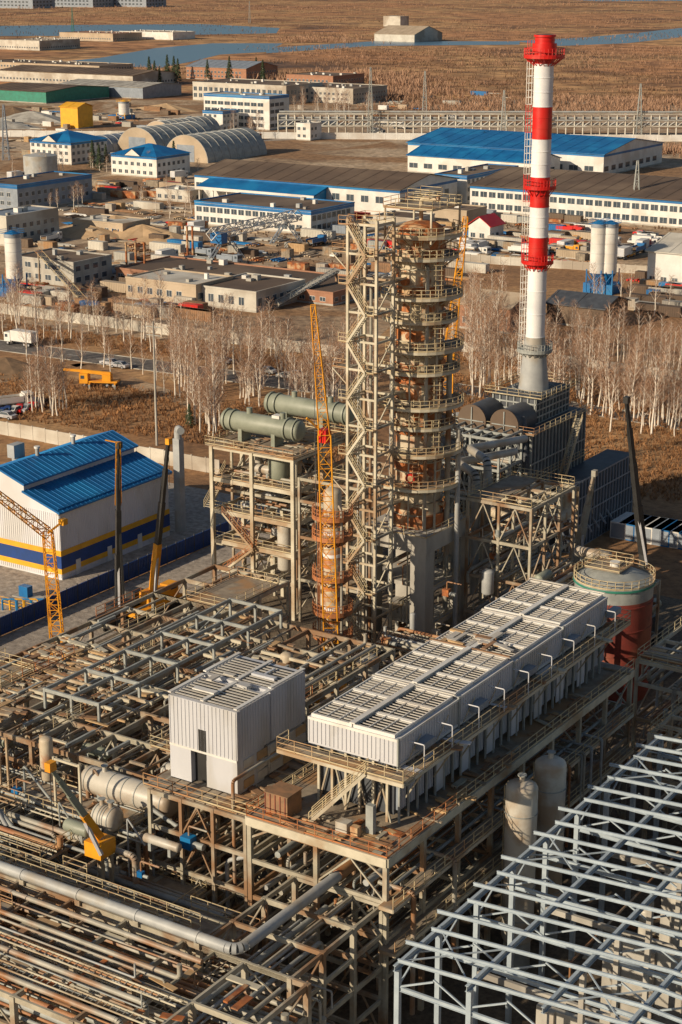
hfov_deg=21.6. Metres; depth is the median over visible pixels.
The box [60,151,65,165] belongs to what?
birch tree
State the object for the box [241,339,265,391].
birch tree
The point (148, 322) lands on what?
birch tree
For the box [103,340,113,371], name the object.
birch tree
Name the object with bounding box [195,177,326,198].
open canopy shed
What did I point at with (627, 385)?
birch tree
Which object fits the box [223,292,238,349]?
birch tree
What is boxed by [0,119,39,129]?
soil heap
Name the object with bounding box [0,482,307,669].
paved yard
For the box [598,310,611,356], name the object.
birch tree
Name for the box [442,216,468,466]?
lattice boom crane
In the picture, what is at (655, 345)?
birch tree
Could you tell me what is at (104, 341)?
birch tree
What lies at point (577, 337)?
birch tree
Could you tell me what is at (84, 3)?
distant apartment block
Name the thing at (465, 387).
dry brush
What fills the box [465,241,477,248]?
box truck
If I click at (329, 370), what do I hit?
birch tree
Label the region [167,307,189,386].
birch tree
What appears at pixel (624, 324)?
birch tree
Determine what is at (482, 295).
birch tree
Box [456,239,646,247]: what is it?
dirt road
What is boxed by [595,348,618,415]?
birch tree
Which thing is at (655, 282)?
birch tree
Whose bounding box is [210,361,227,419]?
birch tree
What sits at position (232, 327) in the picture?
birch tree
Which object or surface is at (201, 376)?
birch tree
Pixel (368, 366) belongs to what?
birch tree
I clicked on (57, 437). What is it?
concrete fence
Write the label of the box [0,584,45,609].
gas regulation unit
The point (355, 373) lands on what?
birch tree
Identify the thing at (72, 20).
lattice mast
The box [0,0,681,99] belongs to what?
meadow
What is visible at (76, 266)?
old concrete building
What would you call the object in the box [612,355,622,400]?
birch tree
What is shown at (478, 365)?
birch tree
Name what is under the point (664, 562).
ground
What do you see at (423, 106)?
lattice mast
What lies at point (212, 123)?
arched hangar
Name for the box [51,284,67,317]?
birch tree
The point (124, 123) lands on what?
stored materials
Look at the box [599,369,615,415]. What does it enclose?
birch tree
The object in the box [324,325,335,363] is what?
birch tree
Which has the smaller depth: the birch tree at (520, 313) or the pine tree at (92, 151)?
the birch tree at (520, 313)
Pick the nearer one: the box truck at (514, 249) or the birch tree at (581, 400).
the birch tree at (581, 400)
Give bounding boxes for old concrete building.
[21,248,112,286]
[125,268,233,301]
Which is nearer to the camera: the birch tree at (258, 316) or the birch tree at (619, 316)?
the birch tree at (258, 316)
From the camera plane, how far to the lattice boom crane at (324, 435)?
198.17 m
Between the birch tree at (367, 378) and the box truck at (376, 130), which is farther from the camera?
the box truck at (376, 130)
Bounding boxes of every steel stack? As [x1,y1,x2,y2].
[124,242,127,264]
[134,242,136,262]
[142,242,145,262]
[185,226,188,254]
[191,226,193,254]
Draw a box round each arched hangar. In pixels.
[96,132,123,153]
[118,121,211,150]
[147,115,220,130]
[167,127,266,162]
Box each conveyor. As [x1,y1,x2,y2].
[36,247,91,305]
[273,267,339,307]
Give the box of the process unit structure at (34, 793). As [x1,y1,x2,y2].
[0,736,271,979]
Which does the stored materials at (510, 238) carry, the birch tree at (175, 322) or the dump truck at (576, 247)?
the dump truck at (576, 247)
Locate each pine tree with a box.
[88,140,96,167]
[93,144,103,170]
[103,144,109,166]
[146,56,152,69]
[157,66,162,81]
[164,54,170,70]
[171,57,179,79]
[174,58,183,83]
[184,404,195,426]
[204,59,210,79]
[226,56,233,78]
[260,59,266,79]
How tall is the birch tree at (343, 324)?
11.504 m
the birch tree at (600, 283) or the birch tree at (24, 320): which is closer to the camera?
the birch tree at (24, 320)
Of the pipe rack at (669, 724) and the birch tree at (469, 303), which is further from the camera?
the birch tree at (469, 303)
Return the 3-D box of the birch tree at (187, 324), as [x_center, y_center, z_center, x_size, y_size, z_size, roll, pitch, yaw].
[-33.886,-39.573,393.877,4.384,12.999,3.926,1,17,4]
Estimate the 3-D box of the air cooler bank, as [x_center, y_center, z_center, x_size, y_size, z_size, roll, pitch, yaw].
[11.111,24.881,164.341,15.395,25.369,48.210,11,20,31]
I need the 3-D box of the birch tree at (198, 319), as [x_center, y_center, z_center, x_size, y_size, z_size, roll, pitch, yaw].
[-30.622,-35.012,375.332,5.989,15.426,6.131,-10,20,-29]
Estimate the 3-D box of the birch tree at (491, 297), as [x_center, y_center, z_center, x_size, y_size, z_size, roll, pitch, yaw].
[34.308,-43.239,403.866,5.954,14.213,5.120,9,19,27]
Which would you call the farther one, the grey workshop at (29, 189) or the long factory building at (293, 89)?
the long factory building at (293, 89)
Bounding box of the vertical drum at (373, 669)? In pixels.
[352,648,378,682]
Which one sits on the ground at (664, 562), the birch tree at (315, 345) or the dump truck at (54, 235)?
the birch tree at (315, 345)
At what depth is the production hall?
612.05 m
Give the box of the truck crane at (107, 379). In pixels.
[63,368,120,389]
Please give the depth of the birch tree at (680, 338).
378.68 m
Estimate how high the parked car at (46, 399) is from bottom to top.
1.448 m
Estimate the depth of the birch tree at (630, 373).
342.30 m
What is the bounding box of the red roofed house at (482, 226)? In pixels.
[468,213,505,238]
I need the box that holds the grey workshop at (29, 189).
[0,171,92,209]
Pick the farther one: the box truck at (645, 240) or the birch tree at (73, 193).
the birch tree at (73, 193)
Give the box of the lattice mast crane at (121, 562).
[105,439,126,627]
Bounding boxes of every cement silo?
[0,227,30,296]
[583,218,621,294]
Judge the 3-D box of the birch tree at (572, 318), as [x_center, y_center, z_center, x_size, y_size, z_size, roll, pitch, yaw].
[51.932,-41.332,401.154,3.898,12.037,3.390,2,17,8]
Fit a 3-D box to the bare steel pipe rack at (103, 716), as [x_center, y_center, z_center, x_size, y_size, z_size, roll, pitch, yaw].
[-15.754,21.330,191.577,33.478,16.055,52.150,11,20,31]
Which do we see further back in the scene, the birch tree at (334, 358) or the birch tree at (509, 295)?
the birch tree at (509, 295)
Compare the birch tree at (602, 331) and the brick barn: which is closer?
the birch tree at (602, 331)
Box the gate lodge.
[296,120,321,140]
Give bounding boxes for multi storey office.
[202,107,238,129]
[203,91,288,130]
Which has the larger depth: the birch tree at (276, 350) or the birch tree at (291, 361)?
the birch tree at (276, 350)
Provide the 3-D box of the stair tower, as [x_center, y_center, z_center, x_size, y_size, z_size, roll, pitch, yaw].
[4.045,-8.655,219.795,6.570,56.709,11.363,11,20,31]
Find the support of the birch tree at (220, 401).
on the ground at (664, 562)
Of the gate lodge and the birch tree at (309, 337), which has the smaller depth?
the birch tree at (309, 337)
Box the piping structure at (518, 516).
[326,435,661,733]
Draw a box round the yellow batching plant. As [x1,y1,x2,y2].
[58,101,92,128]
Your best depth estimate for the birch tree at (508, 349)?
375.34 m
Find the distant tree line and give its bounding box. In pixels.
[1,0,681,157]
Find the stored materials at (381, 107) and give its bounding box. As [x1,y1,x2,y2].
[296,91,519,122]
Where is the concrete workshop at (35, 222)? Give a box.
[0,205,58,245]
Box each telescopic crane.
[44,759,115,890]
[87,441,143,631]
[126,437,182,623]
[569,469,597,563]
[623,396,662,643]
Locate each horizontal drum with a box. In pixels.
[81,764,177,824]
[90,797,123,837]
[160,758,170,772]
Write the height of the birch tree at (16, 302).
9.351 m
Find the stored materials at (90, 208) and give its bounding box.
[58,200,207,229]
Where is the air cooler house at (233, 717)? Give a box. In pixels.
[143,652,346,958]
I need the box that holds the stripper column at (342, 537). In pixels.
[312,487,352,678]
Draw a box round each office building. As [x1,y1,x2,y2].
[30,130,107,164]
[110,143,190,177]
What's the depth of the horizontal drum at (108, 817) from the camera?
155.61 m
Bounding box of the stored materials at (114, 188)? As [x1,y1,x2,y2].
[92,176,194,199]
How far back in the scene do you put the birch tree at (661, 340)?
381.46 m
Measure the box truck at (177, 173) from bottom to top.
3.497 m
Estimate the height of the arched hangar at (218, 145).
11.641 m
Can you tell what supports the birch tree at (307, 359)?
on the ground at (664, 562)
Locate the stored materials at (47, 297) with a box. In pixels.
[0,282,108,312]
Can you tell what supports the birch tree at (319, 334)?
on the ground at (664, 562)
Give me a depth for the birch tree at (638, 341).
354.57 m
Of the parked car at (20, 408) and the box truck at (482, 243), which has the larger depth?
the box truck at (482, 243)
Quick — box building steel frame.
[393,734,681,1023]
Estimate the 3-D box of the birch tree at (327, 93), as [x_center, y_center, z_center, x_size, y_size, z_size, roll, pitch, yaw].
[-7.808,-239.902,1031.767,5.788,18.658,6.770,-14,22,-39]
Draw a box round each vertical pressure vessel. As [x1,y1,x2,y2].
[500,773,537,970]
[532,750,566,941]
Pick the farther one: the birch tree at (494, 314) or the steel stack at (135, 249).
the steel stack at (135, 249)
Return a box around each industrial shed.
[0,37,79,50]
[0,59,132,68]
[0,65,176,83]
[0,82,109,103]
[58,79,181,98]
[59,31,141,41]
[119,29,194,39]
[186,59,277,79]
[286,71,364,83]
[309,83,386,103]
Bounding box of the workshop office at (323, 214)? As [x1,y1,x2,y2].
[194,192,354,233]
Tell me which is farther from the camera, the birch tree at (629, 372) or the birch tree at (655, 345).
the birch tree at (655, 345)
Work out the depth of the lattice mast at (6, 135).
789.29 m
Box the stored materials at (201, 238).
[5,224,445,292]
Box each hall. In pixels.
[193,159,459,214]
[406,127,664,172]
[406,145,561,173]
[468,166,681,227]
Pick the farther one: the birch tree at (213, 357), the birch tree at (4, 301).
the birch tree at (4, 301)
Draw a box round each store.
[72,214,150,231]
[156,185,202,202]
[373,210,434,229]
[426,203,486,225]
[546,290,630,329]
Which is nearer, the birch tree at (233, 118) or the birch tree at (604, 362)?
the birch tree at (604, 362)
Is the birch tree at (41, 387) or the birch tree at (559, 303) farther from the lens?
the birch tree at (559, 303)
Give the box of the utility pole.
[146,321,159,445]
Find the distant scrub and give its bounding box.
[0,0,681,302]
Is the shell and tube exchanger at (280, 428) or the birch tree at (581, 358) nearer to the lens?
the shell and tube exchanger at (280, 428)
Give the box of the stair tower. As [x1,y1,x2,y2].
[332,210,406,668]
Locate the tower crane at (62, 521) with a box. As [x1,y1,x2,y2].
[0,491,70,680]
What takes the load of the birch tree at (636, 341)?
on the ground at (664, 562)
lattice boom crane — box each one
[301,304,346,723]
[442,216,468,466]
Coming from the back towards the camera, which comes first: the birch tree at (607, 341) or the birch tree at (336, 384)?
the birch tree at (607, 341)
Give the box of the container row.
[610,512,681,549]
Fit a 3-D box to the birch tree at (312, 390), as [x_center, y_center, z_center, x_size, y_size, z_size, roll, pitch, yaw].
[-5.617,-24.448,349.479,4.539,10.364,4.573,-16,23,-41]
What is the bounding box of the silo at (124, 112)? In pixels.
[108,99,134,119]
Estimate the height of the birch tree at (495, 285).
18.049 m
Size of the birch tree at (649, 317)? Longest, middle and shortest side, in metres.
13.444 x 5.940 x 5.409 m
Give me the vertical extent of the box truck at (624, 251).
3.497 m
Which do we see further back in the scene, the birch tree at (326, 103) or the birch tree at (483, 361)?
the birch tree at (326, 103)
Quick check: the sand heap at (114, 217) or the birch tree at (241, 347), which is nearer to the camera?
the birch tree at (241, 347)
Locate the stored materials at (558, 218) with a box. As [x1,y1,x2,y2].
[436,209,637,228]
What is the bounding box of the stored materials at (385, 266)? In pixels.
[367,226,496,280]
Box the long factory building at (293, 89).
[193,78,322,103]
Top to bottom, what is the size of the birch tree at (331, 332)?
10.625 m
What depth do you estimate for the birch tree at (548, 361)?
354.74 m
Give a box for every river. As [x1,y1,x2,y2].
[0,24,278,35]
[74,43,282,67]
[266,41,519,52]
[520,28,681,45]
[586,0,681,0]
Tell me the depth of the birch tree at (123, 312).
410.84 m
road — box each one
[0,234,300,282]
[0,340,368,396]
[0,362,222,413]
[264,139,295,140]
[443,381,681,429]
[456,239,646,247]
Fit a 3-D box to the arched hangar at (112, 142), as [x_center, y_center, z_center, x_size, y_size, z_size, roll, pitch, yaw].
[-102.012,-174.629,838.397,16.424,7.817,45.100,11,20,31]
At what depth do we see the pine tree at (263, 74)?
1274.14 m
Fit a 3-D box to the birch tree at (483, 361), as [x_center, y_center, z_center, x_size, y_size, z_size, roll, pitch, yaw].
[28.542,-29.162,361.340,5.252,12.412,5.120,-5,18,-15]
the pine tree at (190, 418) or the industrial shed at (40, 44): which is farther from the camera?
the industrial shed at (40, 44)
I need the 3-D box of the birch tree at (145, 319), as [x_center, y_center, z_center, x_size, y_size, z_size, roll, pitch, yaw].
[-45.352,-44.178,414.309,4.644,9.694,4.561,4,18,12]
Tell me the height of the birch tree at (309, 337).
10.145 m
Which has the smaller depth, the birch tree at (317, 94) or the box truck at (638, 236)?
the box truck at (638, 236)
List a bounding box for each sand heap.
[59,224,118,239]
[60,215,168,230]
[112,224,177,239]
[131,103,198,111]
[134,232,182,245]
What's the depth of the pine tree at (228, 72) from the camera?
1287.63 m
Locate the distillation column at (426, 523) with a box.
[359,186,469,652]
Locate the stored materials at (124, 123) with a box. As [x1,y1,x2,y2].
[0,102,179,154]
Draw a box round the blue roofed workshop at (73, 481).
[0,425,185,579]
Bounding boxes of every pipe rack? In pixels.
[0,564,394,891]
[0,844,404,1023]
[629,616,681,850]
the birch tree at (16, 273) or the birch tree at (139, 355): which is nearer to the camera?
the birch tree at (139, 355)
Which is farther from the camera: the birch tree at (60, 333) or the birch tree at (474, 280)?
the birch tree at (474, 280)
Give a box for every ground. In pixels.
[0,100,681,352]
[0,100,681,636]
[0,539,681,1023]
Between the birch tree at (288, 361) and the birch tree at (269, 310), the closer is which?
the birch tree at (288, 361)
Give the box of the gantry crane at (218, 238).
[206,209,302,258]
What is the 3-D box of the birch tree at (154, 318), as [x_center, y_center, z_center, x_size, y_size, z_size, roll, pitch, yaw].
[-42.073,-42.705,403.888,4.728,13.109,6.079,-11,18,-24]
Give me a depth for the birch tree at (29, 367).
346.99 m
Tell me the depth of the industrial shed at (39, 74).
1274.56 m
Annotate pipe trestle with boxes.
[277,111,681,134]
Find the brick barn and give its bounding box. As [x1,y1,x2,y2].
[459,287,526,333]
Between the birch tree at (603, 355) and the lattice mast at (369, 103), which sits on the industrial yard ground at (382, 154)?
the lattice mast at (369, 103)
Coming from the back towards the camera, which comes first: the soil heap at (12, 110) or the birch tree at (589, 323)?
the soil heap at (12, 110)
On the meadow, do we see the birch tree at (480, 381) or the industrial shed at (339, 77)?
the industrial shed at (339, 77)
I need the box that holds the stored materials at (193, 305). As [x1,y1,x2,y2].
[80,294,224,321]
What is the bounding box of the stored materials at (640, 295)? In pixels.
[622,270,681,317]
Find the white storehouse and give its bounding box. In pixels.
[645,232,681,281]
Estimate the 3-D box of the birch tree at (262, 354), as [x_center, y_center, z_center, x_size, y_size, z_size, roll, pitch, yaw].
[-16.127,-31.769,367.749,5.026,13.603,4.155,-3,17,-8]
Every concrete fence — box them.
[0,130,681,141]
[0,303,344,357]
[0,421,219,473]
[447,339,681,380]
[460,253,646,273]
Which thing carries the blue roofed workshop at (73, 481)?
on the paved yard at (80, 613)
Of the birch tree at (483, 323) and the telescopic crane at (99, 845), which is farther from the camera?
the birch tree at (483, 323)
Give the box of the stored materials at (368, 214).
[353,211,425,226]
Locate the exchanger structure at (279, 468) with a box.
[204,413,394,621]
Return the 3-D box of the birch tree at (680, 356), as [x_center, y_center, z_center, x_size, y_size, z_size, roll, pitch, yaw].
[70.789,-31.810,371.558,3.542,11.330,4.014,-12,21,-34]
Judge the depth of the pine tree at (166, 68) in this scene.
1315.80 m
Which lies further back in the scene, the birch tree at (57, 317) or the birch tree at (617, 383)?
the birch tree at (57, 317)
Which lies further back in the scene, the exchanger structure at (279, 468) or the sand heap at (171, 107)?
the sand heap at (171, 107)
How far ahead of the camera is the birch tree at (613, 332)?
394.60 m
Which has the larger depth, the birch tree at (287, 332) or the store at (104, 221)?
the store at (104, 221)
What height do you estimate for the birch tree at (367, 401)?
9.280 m
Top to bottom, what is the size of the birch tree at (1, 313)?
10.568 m
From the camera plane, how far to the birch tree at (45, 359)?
347.84 m
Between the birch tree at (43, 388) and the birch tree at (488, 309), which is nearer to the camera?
the birch tree at (43, 388)
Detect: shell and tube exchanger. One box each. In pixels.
[209,407,317,614]
[254,391,366,595]
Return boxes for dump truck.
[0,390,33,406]
[40,231,61,240]
[143,178,162,184]
[191,247,215,256]
[216,253,242,262]
[295,227,305,234]
[306,234,326,246]
[459,246,476,256]
[477,246,490,253]
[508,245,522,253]
[549,243,569,253]
[556,225,581,229]
[565,244,582,249]
[571,226,584,230]
[631,242,646,254]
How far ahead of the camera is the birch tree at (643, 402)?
333.10 m
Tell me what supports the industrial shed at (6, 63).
on the meadow
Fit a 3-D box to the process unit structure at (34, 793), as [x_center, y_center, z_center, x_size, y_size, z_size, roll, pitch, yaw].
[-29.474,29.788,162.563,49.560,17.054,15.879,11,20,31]
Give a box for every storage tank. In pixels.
[23,152,57,174]
[573,549,655,703]
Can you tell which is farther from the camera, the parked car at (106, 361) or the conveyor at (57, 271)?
the conveyor at (57, 271)
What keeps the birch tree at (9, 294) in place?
on the industrial yard ground at (382, 154)
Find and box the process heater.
[436,371,632,564]
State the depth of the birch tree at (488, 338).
369.58 m
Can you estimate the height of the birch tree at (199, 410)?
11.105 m
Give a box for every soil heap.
[0,106,28,117]
[0,111,60,123]
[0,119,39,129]
[0,357,66,380]
[59,216,72,225]
[277,260,326,270]
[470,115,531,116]
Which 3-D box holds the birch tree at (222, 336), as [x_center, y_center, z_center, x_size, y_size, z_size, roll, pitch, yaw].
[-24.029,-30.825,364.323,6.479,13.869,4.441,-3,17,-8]
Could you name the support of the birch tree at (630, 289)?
on the ground at (664, 562)
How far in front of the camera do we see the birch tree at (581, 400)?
355.00 m
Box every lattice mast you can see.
[2,105,10,159]
[71,10,73,31]
[367,67,373,132]
[422,71,427,129]
[500,90,505,130]
[633,160,639,189]
[635,83,641,134]
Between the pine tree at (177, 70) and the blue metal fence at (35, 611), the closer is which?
the blue metal fence at (35, 611)
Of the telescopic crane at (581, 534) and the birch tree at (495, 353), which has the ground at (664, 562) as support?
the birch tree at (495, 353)
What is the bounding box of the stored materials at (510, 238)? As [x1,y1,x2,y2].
[466,222,590,261]
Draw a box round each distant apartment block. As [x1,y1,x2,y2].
[0,0,54,8]
[55,0,113,6]
[114,0,165,6]
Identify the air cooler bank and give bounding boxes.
[245,577,634,1023]
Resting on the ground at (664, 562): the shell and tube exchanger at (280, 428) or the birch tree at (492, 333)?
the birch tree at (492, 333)
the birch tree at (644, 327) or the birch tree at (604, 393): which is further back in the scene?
the birch tree at (644, 327)
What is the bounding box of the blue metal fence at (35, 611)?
[0,521,228,636]
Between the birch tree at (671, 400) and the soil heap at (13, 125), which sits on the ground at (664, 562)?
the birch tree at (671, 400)
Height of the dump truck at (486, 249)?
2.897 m
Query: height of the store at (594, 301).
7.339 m
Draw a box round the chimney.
[512,34,564,397]
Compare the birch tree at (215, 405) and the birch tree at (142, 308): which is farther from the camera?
the birch tree at (142, 308)
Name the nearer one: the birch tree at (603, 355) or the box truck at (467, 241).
the birch tree at (603, 355)
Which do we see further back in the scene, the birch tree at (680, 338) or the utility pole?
the birch tree at (680, 338)
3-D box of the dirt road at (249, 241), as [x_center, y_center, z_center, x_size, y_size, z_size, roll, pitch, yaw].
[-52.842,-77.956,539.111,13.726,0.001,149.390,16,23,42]
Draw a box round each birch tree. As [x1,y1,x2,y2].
[0,293,9,333]
[1,291,7,319]
[3,277,13,320]
[3,277,24,328]
[7,263,25,319]
[7,287,21,321]
[11,279,24,325]
[15,365,34,402]
[18,308,33,362]
[21,349,42,411]
[21,353,40,412]
[23,277,44,321]
[28,354,46,412]
[29,313,44,361]
[29,350,46,410]
[31,289,42,320]
[32,367,49,406]
[34,341,55,408]
[36,306,51,337]
[36,363,49,405]
[37,350,55,408]
[40,359,69,415]
[41,365,64,415]
[44,335,56,366]
[48,303,69,361]
[50,302,65,342]
[50,356,68,407]
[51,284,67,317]
[52,341,72,410]
[54,145,60,170]
[54,189,59,206]
[56,367,69,408]
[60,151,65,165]
[60,278,76,334]
[62,294,77,339]
[69,186,76,208]
[73,324,88,368]
[74,181,79,206]
[76,301,86,339]
[79,184,84,204]
[81,290,94,330]
[85,278,99,328]
[87,287,106,332]
[92,302,112,346]
[98,318,111,366]
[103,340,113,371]
[109,297,122,332]
[115,294,133,342]
[123,326,135,368]
[127,283,139,334]
[135,275,154,338]
[135,288,148,342]
[136,340,147,373]
[138,306,151,340]
[140,301,156,351]
[144,298,162,349]
[146,304,161,333]
[149,336,161,380]
[151,193,158,212]
[151,270,169,336]
[153,352,170,394]
[158,305,175,368]
[158,342,186,397]
[162,294,178,349]
[164,317,186,383]
[166,330,184,375]
[167,189,172,213]
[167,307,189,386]
[168,346,181,383]
[170,331,188,397]
[173,323,198,390]
[174,297,187,336]
[177,349,197,412]
[180,361,204,422]
[181,309,194,358]
[181,310,207,376]
[182,341,201,392]
[184,328,202,391]
[184,354,204,423]
[187,187,192,213]
[188,322,207,395]
[190,329,204,385]
[191,370,205,419]
[191,381,206,432]
[193,366,211,423]
[196,315,215,368]
[197,380,219,434]
[198,317,218,378]
[198,346,225,394]
[199,336,229,433]
[200,358,228,422]
[200,379,220,435]
[201,347,214,379]
[201,374,219,425]
[201,383,216,433]
[205,300,220,343]
[205,336,224,398]
[206,332,227,395]
[209,386,221,428]
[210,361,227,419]
[211,329,235,392]
[212,305,225,339]
[214,376,229,424]
[215,312,232,383]
[216,293,230,329]
[217,304,247,373]
[217,320,231,382]
[222,330,233,375]
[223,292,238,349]
[227,353,246,398]
[229,333,246,379]
[231,108,236,127]
[233,306,247,346]
[234,315,245,341]
[235,345,246,396]
[237,314,260,397]
[237,362,259,404]
[238,358,253,405]
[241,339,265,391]
[242,313,252,346]
[242,325,265,395]
[243,325,261,392]
[245,345,257,394]
[246,351,268,405]
[248,338,272,397]
[254,304,271,379]
[254,305,268,342]
[256,326,272,388]
[263,292,276,355]
[263,315,273,352]
[268,315,278,358]
[268,327,284,387]
[273,314,299,386]
[273,335,285,366]
[274,319,287,370]
[277,339,296,394]
[282,340,299,394]
[285,351,305,391]
[285,361,304,390]
[290,354,313,396]
[296,358,309,397]
[297,341,311,390]
[299,327,308,361]
[300,333,323,398]
[301,342,312,391]
[301,361,320,398]
[304,326,311,354]
[305,349,320,380]
[306,360,323,393]
[308,323,324,352]
[309,309,323,354]
[309,330,323,384]
[309,342,329,399]
[312,366,332,399]
[314,88,322,110]
[318,336,337,396]
[322,82,331,109]
[322,94,330,109]
[322,337,345,396]
[323,342,345,401]
[323,348,341,395]
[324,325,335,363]
[325,319,336,346]
[328,337,351,400]
[329,327,342,377]
[330,334,345,401]
[336,309,355,385]
[337,317,345,352]
[344,89,351,116]
[350,351,368,392]
[351,358,356,402]
[352,338,379,406]
[362,367,373,402]
[366,341,384,386]
[366,376,373,417]
[447,300,462,335]
[458,282,469,338]
[459,317,473,355]
[460,271,481,314]
[460,272,477,327]
[460,315,478,383]
[462,324,480,383]
[462,329,480,399]
[463,268,476,291]
[463,295,480,363]
[464,269,483,290]
[464,292,478,329]
[465,282,486,340]
[466,307,492,379]
[468,340,491,396]
[470,299,489,343]
[472,275,491,338]
[473,307,496,385]
[473,342,492,396]
[473,349,488,386]
[475,315,501,383]
[475,320,502,384]
[480,300,497,327]
[481,291,499,322]
[482,301,507,329]
[482,316,499,382]
[485,264,498,289]
[486,290,508,357]
[487,341,504,388]
[489,269,509,327]
[489,350,505,389]
[490,334,503,382]
[491,328,504,373]
[494,309,514,379]
[495,291,513,341]
[498,260,508,288]
[501,327,516,379]
[502,330,521,384]
[509,314,525,372]
[510,312,523,356]
[510,363,519,382]
[513,294,526,337]
[515,288,526,343]
[545,314,555,341]
[545,325,558,380]
[547,335,566,382]
[547,349,555,379]
[548,320,561,364]
[549,294,566,351]
[549,346,576,382]
[551,326,564,354]
[552,351,569,382]
[553,336,573,382]
[561,327,579,385]
[566,300,580,336]
[566,306,578,338]
[566,321,575,354]
[568,343,579,389]
[569,338,589,397]
[570,329,589,397]
[571,308,588,353]
[571,322,584,366]
[572,317,587,355]
[575,341,596,404]
[576,307,596,357]
[576,327,601,405]
[576,330,596,402]
[580,347,605,414]
[586,314,598,356]
[588,262,599,292]
[588,346,611,406]
[593,313,611,371]
[595,317,610,353]
[595,330,617,413]
[595,336,613,394]
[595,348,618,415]
[598,275,608,293]
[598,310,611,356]
[598,326,616,365]
[599,302,616,356]
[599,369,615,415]
[600,363,625,431]
[605,315,621,358]
[610,304,628,360]
[611,363,626,409]
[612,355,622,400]
[615,298,635,361]
[615,309,630,362]
[616,262,627,293]
[617,356,629,395]
[619,328,633,359]
[620,354,639,404]
[621,345,648,413]
[622,348,647,420]
[622,370,637,403]
[623,332,644,377]
[623,353,635,395]
[624,269,636,296]
[624,344,643,376]
[625,323,634,362]
[627,339,644,393]
[630,352,654,427]
[631,329,646,361]
[632,302,648,362]
[632,380,652,433]
[635,320,656,363]
[636,370,650,417]
[638,366,651,420]
[638,380,657,427]
[642,309,659,366]
[642,329,655,368]
[642,350,670,434]
[645,337,661,369]
[646,329,662,367]
[646,365,666,428]
[649,266,661,315]
[649,354,663,404]
[651,358,666,426]
[653,310,670,348]
[654,327,675,364]
[656,326,668,362]
[658,341,677,417]
[659,366,669,419]
[659,367,681,429]
[661,340,678,416]
[661,373,677,424]
[662,378,679,424]
[663,324,681,380]
[663,342,677,371]
[664,320,676,365]
[665,320,676,347]
[666,275,675,304]
[668,386,681,437]
[675,311,681,369]
[675,337,681,380]
[675,372,681,425]
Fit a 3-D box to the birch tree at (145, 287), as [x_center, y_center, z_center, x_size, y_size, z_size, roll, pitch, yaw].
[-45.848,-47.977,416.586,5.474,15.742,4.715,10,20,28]
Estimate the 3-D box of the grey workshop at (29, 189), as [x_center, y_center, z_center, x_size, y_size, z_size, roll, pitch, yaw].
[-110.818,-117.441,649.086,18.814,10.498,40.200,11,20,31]
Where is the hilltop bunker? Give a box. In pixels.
[374,16,441,41]
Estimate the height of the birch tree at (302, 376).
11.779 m
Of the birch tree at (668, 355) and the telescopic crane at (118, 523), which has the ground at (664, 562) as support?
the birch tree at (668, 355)
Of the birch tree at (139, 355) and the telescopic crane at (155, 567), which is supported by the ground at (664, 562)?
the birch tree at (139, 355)
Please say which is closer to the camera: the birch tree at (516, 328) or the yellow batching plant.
the birch tree at (516, 328)
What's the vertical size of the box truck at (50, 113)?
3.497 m
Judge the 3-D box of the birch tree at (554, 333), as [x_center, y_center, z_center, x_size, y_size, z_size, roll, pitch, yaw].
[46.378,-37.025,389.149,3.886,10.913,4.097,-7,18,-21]
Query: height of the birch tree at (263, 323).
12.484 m
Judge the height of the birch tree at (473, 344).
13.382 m
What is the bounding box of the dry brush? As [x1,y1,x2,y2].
[0,318,681,500]
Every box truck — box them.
[4,328,37,346]
[7,170,24,176]
[41,111,54,115]
[155,248,178,255]
[170,170,187,179]
[184,225,208,233]
[187,220,207,228]
[372,127,384,132]
[458,239,475,249]
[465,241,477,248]
[474,240,488,246]
[521,243,548,254]
[557,239,576,244]
[617,245,632,259]
[632,234,659,245]
[635,238,651,251]
[637,232,662,238]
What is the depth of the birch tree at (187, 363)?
341.07 m
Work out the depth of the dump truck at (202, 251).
532.57 m
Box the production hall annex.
[434,163,518,203]
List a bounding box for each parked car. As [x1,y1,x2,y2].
[0,410,17,419]
[9,405,19,413]
[16,403,22,413]
[21,403,30,411]
[28,401,40,410]
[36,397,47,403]
[99,358,116,364]
[109,360,129,368]
[257,366,276,374]
[275,372,292,378]
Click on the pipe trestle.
(455, 119)
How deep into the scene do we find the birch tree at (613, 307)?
387.92 m
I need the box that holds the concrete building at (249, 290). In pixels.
[201,272,305,312]
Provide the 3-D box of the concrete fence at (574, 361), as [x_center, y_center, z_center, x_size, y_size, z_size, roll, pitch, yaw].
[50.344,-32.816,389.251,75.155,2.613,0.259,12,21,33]

